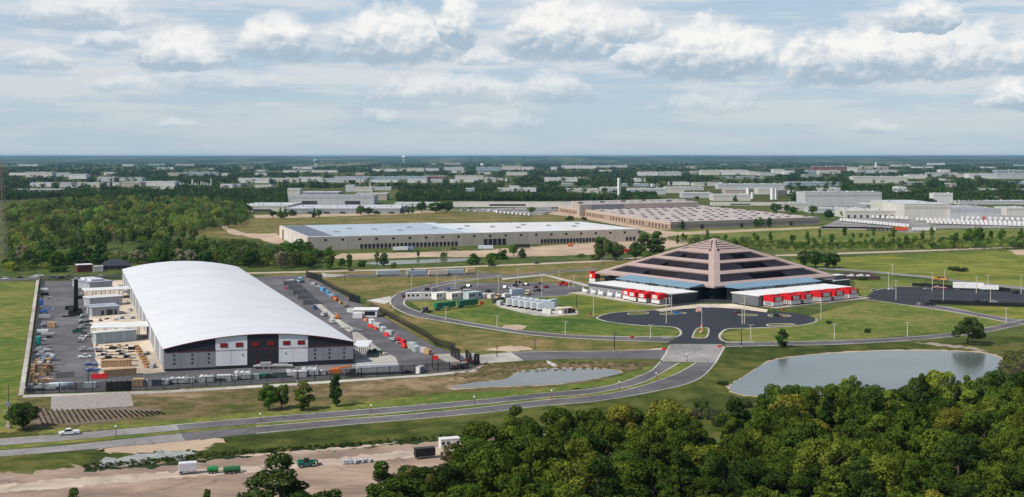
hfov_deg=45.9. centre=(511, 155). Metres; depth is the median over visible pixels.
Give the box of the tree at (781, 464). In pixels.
[767,454,821,489]
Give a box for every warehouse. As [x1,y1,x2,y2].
[122,261,354,370]
[279,222,639,249]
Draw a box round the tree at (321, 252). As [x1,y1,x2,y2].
[311,249,324,262]
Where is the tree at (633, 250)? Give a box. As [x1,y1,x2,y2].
[626,242,642,259]
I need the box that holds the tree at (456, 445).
[447,435,478,463]
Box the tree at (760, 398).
[755,394,775,416]
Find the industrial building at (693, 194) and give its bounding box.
[679,192,712,197]
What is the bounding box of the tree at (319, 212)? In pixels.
[316,209,322,217]
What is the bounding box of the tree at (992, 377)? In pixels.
[975,370,1016,394]
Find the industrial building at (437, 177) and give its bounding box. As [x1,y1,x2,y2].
[425,175,446,178]
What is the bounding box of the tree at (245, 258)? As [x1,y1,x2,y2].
[239,250,256,266]
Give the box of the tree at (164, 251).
[155,248,171,261]
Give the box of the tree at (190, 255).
[185,249,197,260]
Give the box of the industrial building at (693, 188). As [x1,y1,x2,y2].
[674,186,703,189]
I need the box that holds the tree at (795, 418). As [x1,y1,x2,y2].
[775,416,808,427]
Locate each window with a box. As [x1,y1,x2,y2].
[220,343,227,347]
[236,342,242,346]
[267,341,273,345]
[298,340,304,344]
[365,312,374,314]
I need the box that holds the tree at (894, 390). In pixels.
[887,389,909,400]
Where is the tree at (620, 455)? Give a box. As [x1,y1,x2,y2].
[592,449,642,484]
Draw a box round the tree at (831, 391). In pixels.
[811,383,848,428]
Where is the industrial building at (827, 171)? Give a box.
[817,170,840,173]
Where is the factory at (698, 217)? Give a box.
[558,205,818,229]
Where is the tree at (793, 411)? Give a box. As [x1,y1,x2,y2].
[769,405,799,424]
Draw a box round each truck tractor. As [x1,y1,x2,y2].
[286,369,291,375]
[297,277,304,282]
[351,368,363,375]
[420,306,432,312]
[494,294,503,299]
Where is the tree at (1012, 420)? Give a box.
[1005,406,1023,431]
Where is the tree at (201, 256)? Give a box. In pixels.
[196,252,208,261]
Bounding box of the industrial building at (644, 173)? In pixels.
[637,171,657,175]
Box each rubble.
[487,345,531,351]
[502,325,526,328]
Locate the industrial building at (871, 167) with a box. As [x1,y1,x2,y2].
[858,166,888,168]
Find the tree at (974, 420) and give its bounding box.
[959,411,1009,456]
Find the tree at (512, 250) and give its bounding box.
[508,244,517,255]
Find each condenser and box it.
[282,280,297,284]
[287,284,302,289]
[291,289,307,293]
[296,293,312,298]
[301,298,318,304]
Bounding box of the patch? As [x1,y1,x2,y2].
[55,371,74,377]
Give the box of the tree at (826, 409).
[817,394,836,430]
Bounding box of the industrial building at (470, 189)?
[465,187,474,191]
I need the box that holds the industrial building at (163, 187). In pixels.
[152,186,178,188]
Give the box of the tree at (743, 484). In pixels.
[726,457,776,496]
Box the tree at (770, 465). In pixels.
[724,462,777,492]
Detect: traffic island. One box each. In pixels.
[628,312,647,313]
[693,327,707,337]
[768,324,791,325]
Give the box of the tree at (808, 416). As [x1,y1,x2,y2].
[798,412,813,419]
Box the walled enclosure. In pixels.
[833,272,879,279]
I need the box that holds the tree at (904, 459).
[881,452,917,492]
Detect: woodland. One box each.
[1,193,248,249]
[10,186,288,203]
[395,190,597,201]
[621,190,656,198]
[879,188,936,201]
[953,188,1023,202]
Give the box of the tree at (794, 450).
[782,437,823,483]
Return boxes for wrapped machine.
[36,381,55,389]
[169,375,187,383]
[199,373,214,382]
[233,368,251,379]
[301,365,318,375]
[318,368,325,375]
[320,311,327,315]
[329,317,335,323]
[343,458,351,464]
[354,457,363,463]
[361,457,368,463]
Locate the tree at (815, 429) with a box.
[790,418,833,441]
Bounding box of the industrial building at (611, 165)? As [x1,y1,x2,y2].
[596,165,626,166]
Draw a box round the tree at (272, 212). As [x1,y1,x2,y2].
[270,210,277,216]
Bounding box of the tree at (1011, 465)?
[1005,462,1022,485]
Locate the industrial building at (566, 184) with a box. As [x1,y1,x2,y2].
[561,183,572,185]
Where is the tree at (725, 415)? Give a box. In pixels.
[714,408,762,432]
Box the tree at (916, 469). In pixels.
[899,460,954,496]
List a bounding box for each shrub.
[48,265,67,271]
[79,258,90,263]
[234,259,253,265]
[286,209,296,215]
[337,258,345,265]
[357,260,365,266]
[486,252,508,259]
[517,248,526,257]
[680,408,701,418]
[691,398,708,411]
[701,406,720,419]
[711,412,727,426]
[716,381,727,384]
[727,395,752,406]
[797,241,804,248]
[805,230,809,240]
[842,226,846,235]
[902,235,909,247]
[929,227,934,236]
[951,267,968,271]
[952,232,959,240]
[962,234,971,242]
[972,227,980,238]
[978,227,985,238]
[997,229,1005,236]
[1009,366,1023,373]
[1016,361,1023,367]
[1019,228,1023,238]
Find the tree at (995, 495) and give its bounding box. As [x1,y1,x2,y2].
[991,491,1009,496]
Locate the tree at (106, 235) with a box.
[103,229,111,248]
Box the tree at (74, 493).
[67,487,79,496]
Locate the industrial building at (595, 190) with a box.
[566,188,598,192]
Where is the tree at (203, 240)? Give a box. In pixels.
[195,235,208,249]
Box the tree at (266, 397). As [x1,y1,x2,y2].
[257,383,278,410]
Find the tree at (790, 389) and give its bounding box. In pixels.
[770,385,807,412]
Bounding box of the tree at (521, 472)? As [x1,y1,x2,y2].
[495,466,536,494]
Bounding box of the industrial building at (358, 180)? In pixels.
[349,178,365,181]
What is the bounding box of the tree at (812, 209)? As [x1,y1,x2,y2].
[808,205,817,214]
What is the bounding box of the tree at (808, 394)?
[790,388,816,417]
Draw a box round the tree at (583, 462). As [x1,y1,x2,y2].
[564,437,609,487]
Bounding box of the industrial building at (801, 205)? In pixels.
[775,201,808,210]
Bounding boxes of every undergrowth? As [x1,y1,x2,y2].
[2,246,277,270]
[132,236,320,265]
[911,235,1023,248]
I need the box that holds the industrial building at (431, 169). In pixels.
[425,168,438,170]
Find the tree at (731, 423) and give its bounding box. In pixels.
[720,416,741,459]
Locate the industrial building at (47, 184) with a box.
[30,182,57,186]
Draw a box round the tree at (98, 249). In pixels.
[94,242,106,255]
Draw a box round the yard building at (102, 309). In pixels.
[85,303,119,315]
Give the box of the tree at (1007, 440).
[988,424,1023,472]
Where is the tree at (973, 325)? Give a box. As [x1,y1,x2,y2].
[952,317,986,344]
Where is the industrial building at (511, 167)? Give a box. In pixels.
[502,166,520,169]
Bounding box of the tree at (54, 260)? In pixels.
[48,252,63,265]
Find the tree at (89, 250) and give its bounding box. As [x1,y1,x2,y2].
[81,248,98,257]
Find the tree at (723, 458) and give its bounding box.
[712,453,731,493]
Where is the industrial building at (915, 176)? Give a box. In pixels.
[903,174,925,177]
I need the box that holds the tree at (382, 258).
[378,253,389,265]
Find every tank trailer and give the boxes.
[207,465,222,473]
[223,465,246,473]
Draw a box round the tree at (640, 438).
[624,427,672,465]
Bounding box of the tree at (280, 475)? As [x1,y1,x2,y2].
[242,452,310,496]
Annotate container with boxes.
[84,382,96,387]
[148,379,161,385]
[149,363,155,368]
[217,374,230,380]
[251,373,259,378]
[273,371,285,377]
[292,370,306,376]
[373,322,382,327]
[380,326,386,331]
[385,330,394,335]
[407,341,417,348]
[412,344,419,352]
[416,367,420,373]
[420,346,427,352]
[481,293,487,297]
[487,293,495,298]
[496,300,502,305]
[502,293,509,297]
[509,288,522,293]
[549,299,557,305]
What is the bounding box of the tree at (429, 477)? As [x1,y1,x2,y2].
[424,473,437,493]
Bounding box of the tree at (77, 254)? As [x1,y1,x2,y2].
[68,251,82,263]
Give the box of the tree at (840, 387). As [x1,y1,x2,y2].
[832,382,872,424]
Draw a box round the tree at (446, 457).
[440,443,453,462]
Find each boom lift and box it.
[40,308,54,312]
[329,296,338,300]
[331,365,355,375]
[333,312,339,318]
[393,337,406,343]
[396,341,407,348]
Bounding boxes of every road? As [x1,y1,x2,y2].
[0,275,121,280]
[0,362,676,445]
[0,363,713,456]
[0,425,178,444]
[0,433,184,455]
[247,257,642,273]
[265,273,505,277]
[391,268,670,341]
[513,350,665,360]
[725,323,1021,346]
[775,246,1023,255]
[818,267,1023,288]
[915,303,1023,322]
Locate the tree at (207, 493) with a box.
[203,489,210,496]
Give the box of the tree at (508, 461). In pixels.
[466,456,511,482]
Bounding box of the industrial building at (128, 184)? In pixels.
[121,181,145,186]
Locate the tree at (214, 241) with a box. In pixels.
[209,240,217,248]
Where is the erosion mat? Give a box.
[51,392,133,410]
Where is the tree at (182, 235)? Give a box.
[179,226,185,238]
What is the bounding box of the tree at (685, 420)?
[673,413,698,448]
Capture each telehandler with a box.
[72,328,85,333]
[297,457,321,467]
[368,348,387,355]
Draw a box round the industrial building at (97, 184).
[77,182,103,186]
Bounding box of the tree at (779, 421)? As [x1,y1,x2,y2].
[757,417,795,449]
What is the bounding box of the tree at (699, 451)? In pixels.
[682,444,730,478]
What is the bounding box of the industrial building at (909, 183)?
[905,181,925,184]
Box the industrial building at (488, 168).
[476,167,500,170]
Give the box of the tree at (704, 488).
[682,476,721,496]
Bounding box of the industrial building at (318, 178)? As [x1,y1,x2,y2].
[299,176,323,181]
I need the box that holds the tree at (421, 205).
[416,201,426,211]
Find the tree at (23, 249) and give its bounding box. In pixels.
[18,245,31,258]
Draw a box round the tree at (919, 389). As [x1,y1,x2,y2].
[911,373,926,406]
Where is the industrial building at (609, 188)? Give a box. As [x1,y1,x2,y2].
[599,186,616,192]
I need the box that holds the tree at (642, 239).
[636,234,653,256]
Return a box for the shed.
[75,263,92,271]
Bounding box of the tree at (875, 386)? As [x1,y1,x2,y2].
[861,384,895,401]
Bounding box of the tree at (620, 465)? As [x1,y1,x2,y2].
[612,459,659,496]
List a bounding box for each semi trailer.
[37,329,48,333]
[38,315,50,319]
[178,461,196,474]
[356,363,398,373]
[376,270,399,276]
[393,247,407,250]
[399,246,413,250]
[407,270,426,276]
[414,446,434,459]
[428,270,447,275]
[434,301,455,310]
[445,269,463,274]
[457,298,477,307]
[466,268,474,273]
[478,245,492,249]
[515,244,529,247]
[894,227,907,231]
[912,227,924,230]
[924,227,935,230]
[953,282,983,289]
[980,285,998,290]
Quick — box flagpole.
[696,307,704,331]
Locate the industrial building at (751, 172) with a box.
[747,171,756,174]
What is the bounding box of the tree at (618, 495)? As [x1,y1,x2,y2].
[603,494,622,496]
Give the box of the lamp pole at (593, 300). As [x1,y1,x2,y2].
[591,287,595,316]
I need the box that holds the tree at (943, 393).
[931,384,973,408]
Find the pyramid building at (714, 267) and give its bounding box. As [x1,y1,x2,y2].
[595,238,836,298]
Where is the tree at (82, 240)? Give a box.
[79,237,87,248]
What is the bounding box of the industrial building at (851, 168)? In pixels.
[846,167,857,170]
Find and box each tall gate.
[306,271,321,279]
[349,294,359,302]
[451,344,459,360]
[465,349,471,363]
[474,353,479,365]
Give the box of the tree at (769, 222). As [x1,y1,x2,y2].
[766,218,771,226]
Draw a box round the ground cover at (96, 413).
[36,408,164,425]
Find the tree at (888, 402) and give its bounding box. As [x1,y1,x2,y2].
[873,399,904,411]
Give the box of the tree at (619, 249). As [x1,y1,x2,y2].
[606,242,625,259]
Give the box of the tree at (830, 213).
[824,209,833,219]
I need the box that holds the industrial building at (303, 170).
[283,170,323,171]
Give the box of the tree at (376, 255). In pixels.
[374,250,378,262]
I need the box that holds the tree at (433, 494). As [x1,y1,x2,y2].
[423,491,436,496]
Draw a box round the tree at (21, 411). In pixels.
[3,402,40,428]
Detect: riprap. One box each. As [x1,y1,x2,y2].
[547,361,556,366]
[916,342,997,354]
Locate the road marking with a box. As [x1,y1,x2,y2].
[19,286,1013,355]
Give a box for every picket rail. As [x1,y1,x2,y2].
[577,291,657,306]
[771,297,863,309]
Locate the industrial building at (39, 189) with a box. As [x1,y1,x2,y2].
[14,188,62,191]
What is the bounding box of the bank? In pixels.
[445,361,661,383]
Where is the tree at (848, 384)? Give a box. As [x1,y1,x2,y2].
[841,380,857,422]
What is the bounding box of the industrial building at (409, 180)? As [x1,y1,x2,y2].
[407,178,427,182]
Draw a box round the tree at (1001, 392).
[976,386,1015,410]
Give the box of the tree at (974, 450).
[926,434,986,475]
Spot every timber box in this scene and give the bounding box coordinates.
[101,358,131,367]
[103,367,136,376]
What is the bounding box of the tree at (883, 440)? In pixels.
[874,424,921,465]
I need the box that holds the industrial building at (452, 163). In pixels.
[444,163,460,164]
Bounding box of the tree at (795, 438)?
[773,425,811,452]
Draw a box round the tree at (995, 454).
[977,442,1004,470]
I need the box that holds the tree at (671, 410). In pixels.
[649,405,677,428]
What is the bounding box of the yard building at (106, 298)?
[82,294,122,305]
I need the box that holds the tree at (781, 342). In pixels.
[775,328,789,346]
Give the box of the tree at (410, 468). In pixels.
[398,465,417,493]
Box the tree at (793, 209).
[789,206,798,213]
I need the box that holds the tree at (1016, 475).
[1009,457,1023,496]
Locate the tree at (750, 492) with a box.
[717,488,765,496]
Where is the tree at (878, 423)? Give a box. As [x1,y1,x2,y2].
[862,414,888,436]
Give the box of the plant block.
[826,274,849,285]
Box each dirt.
[0,437,703,496]
[98,438,225,453]
[220,224,283,243]
[253,211,434,217]
[330,238,689,259]
[547,212,869,237]
[1008,249,1023,254]
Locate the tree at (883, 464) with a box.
[848,453,901,496]
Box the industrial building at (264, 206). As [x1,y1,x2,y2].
[247,202,301,211]
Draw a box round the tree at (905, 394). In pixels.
[896,377,938,404]
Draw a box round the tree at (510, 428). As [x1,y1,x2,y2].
[494,415,517,440]
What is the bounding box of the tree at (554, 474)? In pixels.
[539,461,587,496]
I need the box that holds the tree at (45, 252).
[40,249,52,259]
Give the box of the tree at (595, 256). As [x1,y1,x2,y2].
[589,254,600,259]
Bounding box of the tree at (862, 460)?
[835,455,879,489]
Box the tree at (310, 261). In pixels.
[301,257,316,267]
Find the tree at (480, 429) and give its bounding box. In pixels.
[460,421,511,446]
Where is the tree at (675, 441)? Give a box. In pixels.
[645,425,698,466]
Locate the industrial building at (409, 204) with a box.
[394,202,439,208]
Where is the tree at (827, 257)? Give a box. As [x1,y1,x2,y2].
[819,252,835,267]
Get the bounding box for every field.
[186,211,588,238]
[647,226,1023,250]
[790,249,1023,286]
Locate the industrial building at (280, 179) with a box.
[272,177,300,181]
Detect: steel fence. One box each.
[26,276,40,383]
[26,357,472,393]
[45,274,120,280]
[316,275,357,295]
[370,302,453,348]
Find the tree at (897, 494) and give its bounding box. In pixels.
[885,490,923,496]
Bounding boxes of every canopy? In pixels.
[81,286,129,295]
[90,321,148,340]
[353,340,372,357]
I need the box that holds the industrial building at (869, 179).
[849,176,906,182]
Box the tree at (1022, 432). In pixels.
[1008,427,1023,466]
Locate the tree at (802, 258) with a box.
[796,250,810,265]
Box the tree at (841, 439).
[834,436,861,456]
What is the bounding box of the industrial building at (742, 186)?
[715,183,783,188]
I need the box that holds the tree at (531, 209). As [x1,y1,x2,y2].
[526,207,535,212]
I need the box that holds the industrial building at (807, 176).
[801,174,821,177]
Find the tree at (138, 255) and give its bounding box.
[129,249,145,262]
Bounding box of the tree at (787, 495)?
[777,492,799,496]
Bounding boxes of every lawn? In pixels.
[0,281,35,432]
[0,281,648,437]
[0,336,1023,471]
[0,363,692,449]
[38,365,654,434]
[128,373,492,408]
[261,259,636,297]
[367,301,660,352]
[410,299,678,336]
[458,307,673,335]
[532,294,656,315]
[721,302,1006,341]
[853,276,923,296]
[946,306,1023,318]
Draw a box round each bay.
[763,294,782,306]
[780,292,800,304]
[794,291,812,303]
[810,289,831,301]
[825,288,843,300]
[839,287,858,298]
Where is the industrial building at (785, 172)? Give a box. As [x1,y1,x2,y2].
[782,170,793,174]
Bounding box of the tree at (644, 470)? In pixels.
[626,457,680,496]
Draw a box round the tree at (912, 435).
[883,432,920,453]
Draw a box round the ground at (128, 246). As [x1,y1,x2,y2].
[0,190,1023,496]
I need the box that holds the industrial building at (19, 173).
[9,172,25,174]
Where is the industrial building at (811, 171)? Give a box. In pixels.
[804,170,816,172]
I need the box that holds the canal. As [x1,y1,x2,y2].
[366,258,468,264]
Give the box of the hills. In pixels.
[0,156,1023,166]
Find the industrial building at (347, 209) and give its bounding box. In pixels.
[286,205,406,213]
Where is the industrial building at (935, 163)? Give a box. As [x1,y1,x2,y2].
[927,163,944,164]
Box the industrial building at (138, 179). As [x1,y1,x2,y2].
[119,177,145,180]
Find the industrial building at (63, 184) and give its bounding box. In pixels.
[60,182,82,186]
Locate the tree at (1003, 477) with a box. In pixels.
[951,459,1013,496]
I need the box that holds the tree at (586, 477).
[582,473,590,494]
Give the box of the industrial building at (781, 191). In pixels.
[778,189,786,193]
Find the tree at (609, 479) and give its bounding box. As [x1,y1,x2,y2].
[584,456,625,496]
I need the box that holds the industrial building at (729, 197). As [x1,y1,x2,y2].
[709,193,750,200]
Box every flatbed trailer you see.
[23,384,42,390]
[33,347,53,352]
[35,351,53,356]
[78,325,90,328]
[78,346,97,351]
[84,361,97,365]
[85,366,102,371]
[253,362,293,368]
[351,328,364,331]
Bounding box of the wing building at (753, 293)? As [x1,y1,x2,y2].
[725,277,851,305]
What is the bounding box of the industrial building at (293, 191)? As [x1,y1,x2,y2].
[287,187,302,194]
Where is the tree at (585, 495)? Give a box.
[575,494,590,496]
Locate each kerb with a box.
[3,362,659,438]
[256,363,678,423]
[256,363,694,426]
[256,363,715,433]
[389,268,657,341]
[403,270,672,336]
[461,282,566,285]
[511,349,666,352]
[596,310,681,337]
[661,345,670,359]
[692,327,709,338]
[714,347,724,362]
[718,319,817,341]
[725,320,1019,342]
[726,324,1023,346]
[766,323,794,325]
[914,306,1023,323]
[936,305,1023,319]
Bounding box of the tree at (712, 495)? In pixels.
[697,493,720,496]
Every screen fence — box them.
[912,283,954,288]
[929,299,1023,306]
[999,287,1009,291]
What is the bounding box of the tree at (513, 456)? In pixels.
[472,440,521,491]
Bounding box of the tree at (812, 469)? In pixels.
[796,462,830,496]
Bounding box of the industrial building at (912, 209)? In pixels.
[871,200,949,218]
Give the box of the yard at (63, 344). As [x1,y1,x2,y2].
[27,277,479,393]
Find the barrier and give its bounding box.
[91,373,106,378]
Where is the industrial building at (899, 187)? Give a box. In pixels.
[892,186,906,189]
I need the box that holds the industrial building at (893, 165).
[890,164,910,166]
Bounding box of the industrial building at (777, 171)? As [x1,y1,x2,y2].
[771,169,783,173]
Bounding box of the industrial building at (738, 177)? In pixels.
[720,176,763,178]
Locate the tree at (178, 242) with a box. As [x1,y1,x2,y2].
[171,238,182,249]
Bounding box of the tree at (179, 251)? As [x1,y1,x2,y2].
[175,248,186,260]
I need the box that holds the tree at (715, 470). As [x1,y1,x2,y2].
[700,451,745,496]
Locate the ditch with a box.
[84,434,469,471]
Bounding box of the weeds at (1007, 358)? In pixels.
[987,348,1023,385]
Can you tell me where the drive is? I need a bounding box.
[598,307,815,343]
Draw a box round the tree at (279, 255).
[274,251,288,265]
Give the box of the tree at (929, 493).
[924,489,944,496]
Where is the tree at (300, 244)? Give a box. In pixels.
[291,239,311,250]
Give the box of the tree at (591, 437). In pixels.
[550,428,609,458]
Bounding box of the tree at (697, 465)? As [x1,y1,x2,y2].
[670,462,705,481]
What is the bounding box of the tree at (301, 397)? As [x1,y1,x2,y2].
[293,381,314,409]
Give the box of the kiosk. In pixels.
[556,306,574,313]
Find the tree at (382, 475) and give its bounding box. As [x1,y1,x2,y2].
[364,460,399,496]
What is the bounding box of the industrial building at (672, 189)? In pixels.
[663,186,683,192]
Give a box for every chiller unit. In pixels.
[589,271,599,281]
[622,288,635,299]
[628,289,644,301]
[637,291,654,302]
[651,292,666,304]
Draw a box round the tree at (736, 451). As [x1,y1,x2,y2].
[723,430,763,466]
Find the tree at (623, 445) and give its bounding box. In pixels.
[605,439,645,457]
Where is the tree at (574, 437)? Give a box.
[566,433,582,461]
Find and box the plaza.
[667,298,758,306]
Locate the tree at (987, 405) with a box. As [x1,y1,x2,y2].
[960,397,1004,426]
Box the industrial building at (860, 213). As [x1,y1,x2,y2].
[835,208,895,217]
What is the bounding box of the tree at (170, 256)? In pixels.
[167,252,177,260]
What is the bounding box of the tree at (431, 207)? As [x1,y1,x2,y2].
[427,202,444,212]
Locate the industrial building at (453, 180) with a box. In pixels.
[449,179,459,182]
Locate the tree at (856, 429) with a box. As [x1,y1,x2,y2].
[830,422,878,446]
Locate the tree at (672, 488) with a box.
[657,475,684,496]
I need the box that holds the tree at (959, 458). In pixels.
[942,445,981,493]
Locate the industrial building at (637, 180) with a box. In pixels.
[634,177,644,181]
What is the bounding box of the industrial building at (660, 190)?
[627,187,665,193]
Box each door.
[107,309,112,314]
[253,209,270,210]
[302,201,316,203]
[345,201,359,203]
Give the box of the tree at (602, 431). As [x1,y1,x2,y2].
[578,419,625,456]
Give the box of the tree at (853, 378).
[841,375,861,387]
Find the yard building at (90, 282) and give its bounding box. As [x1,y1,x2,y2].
[71,277,112,287]
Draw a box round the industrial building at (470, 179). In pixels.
[464,177,477,181]
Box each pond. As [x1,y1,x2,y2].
[449,368,620,387]
[730,350,1002,395]
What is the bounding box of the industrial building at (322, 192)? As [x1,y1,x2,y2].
[303,191,342,193]
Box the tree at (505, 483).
[485,473,534,496]
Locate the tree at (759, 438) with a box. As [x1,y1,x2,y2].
[731,429,779,461]
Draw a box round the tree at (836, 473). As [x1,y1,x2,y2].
[811,465,854,496]
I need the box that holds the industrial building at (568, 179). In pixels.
[544,177,576,181]
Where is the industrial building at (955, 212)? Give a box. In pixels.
[948,205,1000,219]
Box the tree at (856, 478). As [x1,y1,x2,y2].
[828,465,886,496]
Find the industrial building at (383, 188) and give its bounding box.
[374,186,391,189]
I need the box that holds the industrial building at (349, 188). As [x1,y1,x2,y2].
[346,185,355,191]
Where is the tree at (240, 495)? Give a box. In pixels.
[236,492,245,496]
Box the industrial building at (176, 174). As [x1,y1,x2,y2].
[168,172,188,175]
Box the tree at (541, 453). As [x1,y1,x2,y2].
[515,435,568,485]
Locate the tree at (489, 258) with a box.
[486,253,494,264]
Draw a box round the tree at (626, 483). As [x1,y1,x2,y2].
[615,474,635,496]
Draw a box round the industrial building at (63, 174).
[56,172,72,176]
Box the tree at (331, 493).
[290,488,342,496]
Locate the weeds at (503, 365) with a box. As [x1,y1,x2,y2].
[453,360,661,378]
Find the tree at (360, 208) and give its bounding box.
[356,205,364,214]
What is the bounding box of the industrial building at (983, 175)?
[964,173,996,178]
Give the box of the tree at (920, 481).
[901,460,934,490]
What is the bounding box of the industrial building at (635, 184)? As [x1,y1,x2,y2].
[621,183,648,185]
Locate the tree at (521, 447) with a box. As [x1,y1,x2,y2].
[506,433,538,467]
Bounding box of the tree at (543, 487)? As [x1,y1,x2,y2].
[536,481,554,496]
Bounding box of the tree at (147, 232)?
[142,229,150,241]
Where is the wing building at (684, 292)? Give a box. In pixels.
[587,275,703,303]
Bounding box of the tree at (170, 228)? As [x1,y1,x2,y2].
[168,225,173,238]
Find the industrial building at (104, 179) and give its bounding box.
[97,176,117,181]
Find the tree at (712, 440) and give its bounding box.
[700,437,723,448]
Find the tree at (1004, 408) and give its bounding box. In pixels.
[991,398,1023,427]
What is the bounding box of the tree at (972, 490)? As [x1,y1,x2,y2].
[940,480,989,496]
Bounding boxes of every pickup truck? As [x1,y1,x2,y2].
[58,428,78,435]
[78,354,90,357]
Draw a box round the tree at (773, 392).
[759,384,780,406]
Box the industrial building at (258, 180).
[238,177,270,182]
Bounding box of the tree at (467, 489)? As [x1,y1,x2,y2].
[436,482,481,496]
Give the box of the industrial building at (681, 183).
[668,181,689,184]
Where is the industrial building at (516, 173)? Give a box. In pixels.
[506,171,526,174]
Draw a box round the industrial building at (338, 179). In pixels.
[321,178,356,181]
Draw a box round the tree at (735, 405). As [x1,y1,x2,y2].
[716,397,750,442]
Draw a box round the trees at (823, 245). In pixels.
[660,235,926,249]
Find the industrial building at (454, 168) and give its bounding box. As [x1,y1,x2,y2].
[444,167,463,169]
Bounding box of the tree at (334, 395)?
[329,373,341,405]
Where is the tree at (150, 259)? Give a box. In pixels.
[148,257,164,262]
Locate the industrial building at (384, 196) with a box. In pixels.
[356,192,389,199]
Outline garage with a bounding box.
[93,265,102,271]
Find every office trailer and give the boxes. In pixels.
[406,292,430,298]
[431,291,445,299]
[438,436,460,448]
[446,291,462,299]
[463,291,481,298]
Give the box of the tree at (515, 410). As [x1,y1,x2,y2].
[504,405,527,439]
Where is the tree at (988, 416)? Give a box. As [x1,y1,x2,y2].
[970,411,996,444]
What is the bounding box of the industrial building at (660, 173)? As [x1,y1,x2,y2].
[658,171,680,175]
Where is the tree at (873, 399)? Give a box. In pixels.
[837,388,890,423]
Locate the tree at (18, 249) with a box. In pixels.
[15,245,21,258]
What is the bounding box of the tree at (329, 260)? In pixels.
[323,246,336,268]
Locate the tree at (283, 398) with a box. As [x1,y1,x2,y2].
[274,384,288,408]
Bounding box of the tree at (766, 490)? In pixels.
[742,485,782,496]
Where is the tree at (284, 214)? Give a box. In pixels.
[282,206,287,218]
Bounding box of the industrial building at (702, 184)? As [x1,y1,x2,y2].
[691,182,722,185]
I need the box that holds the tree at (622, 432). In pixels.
[617,427,631,439]
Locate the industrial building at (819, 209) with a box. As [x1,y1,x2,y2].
[804,207,863,212]
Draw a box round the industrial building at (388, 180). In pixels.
[371,179,399,181]
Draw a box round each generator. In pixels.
[506,296,519,306]
[512,297,525,307]
[518,298,531,307]
[524,298,538,308]
[530,299,544,309]
[536,299,554,310]
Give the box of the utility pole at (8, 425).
[5,384,11,428]
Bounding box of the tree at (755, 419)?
[744,407,776,437]
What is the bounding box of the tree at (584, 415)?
[572,407,617,448]
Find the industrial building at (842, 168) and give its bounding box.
[811,166,845,170]
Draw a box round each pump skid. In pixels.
[581,287,589,293]
[590,288,597,294]
[596,289,606,295]
[606,291,614,297]
[614,292,622,298]
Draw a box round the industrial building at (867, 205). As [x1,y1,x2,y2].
[857,202,870,208]
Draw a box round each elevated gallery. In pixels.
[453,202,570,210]
[710,202,774,206]
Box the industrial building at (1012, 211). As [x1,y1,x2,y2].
[994,206,1023,215]
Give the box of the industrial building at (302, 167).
[293,166,312,168]
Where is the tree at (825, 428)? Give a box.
[808,418,852,441]
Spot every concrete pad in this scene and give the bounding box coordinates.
[84,280,165,376]
[286,279,352,331]
[322,273,343,277]
[352,331,397,363]
[432,353,473,364]
[480,352,523,362]
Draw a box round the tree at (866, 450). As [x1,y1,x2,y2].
[838,437,880,473]
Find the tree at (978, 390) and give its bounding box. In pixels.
[958,385,991,408]
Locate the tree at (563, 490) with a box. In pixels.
[522,480,581,496]
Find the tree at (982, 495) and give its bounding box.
[975,493,990,496]
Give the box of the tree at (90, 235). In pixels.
[86,228,97,245]
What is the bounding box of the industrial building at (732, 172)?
[720,169,747,174]
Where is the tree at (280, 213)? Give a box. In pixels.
[277,207,282,218]
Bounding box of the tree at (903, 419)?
[891,408,929,445]
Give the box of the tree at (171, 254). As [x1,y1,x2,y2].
[165,251,176,260]
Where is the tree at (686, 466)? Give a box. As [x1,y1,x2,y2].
[665,450,701,496]
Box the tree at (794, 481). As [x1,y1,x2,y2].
[785,474,807,496]
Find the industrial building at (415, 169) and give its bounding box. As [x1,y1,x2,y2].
[407,168,423,170]
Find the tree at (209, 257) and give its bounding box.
[200,252,213,261]
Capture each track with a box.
[0,433,544,492]
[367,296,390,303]
[502,274,587,286]
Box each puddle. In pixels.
[99,449,195,467]
[239,441,397,455]
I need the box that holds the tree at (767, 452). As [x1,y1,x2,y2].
[749,444,790,470]
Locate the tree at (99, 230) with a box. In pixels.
[95,225,103,247]
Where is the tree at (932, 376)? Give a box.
[914,369,955,399]
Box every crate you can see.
[47,322,55,327]
[132,378,144,386]
[424,348,432,354]
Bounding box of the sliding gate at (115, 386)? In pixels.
[106,380,131,391]
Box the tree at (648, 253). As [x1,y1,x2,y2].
[641,250,659,257]
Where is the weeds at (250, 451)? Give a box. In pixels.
[82,432,493,468]
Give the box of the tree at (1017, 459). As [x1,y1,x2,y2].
[1012,455,1023,470]
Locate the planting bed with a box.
[30,406,161,425]
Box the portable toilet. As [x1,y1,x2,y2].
[35,336,40,344]
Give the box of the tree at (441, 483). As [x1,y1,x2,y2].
[429,463,464,496]
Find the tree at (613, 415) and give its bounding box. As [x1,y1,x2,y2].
[604,403,638,429]
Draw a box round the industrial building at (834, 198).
[796,191,881,206]
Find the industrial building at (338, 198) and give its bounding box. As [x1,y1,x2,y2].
[288,194,377,203]
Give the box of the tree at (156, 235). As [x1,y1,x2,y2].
[151,233,162,244]
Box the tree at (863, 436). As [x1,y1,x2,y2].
[853,434,871,442]
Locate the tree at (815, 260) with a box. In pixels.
[806,250,824,267]
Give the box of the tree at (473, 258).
[467,253,480,264]
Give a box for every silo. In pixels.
[770,188,773,199]
[774,188,777,198]
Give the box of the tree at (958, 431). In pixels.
[952,427,974,443]
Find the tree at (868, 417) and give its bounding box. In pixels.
[854,411,887,427]
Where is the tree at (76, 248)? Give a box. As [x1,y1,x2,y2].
[69,244,82,252]
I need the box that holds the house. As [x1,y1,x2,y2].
[101,259,131,269]
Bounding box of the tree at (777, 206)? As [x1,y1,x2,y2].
[770,203,782,212]
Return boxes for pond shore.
[447,367,621,389]
[726,349,1002,396]

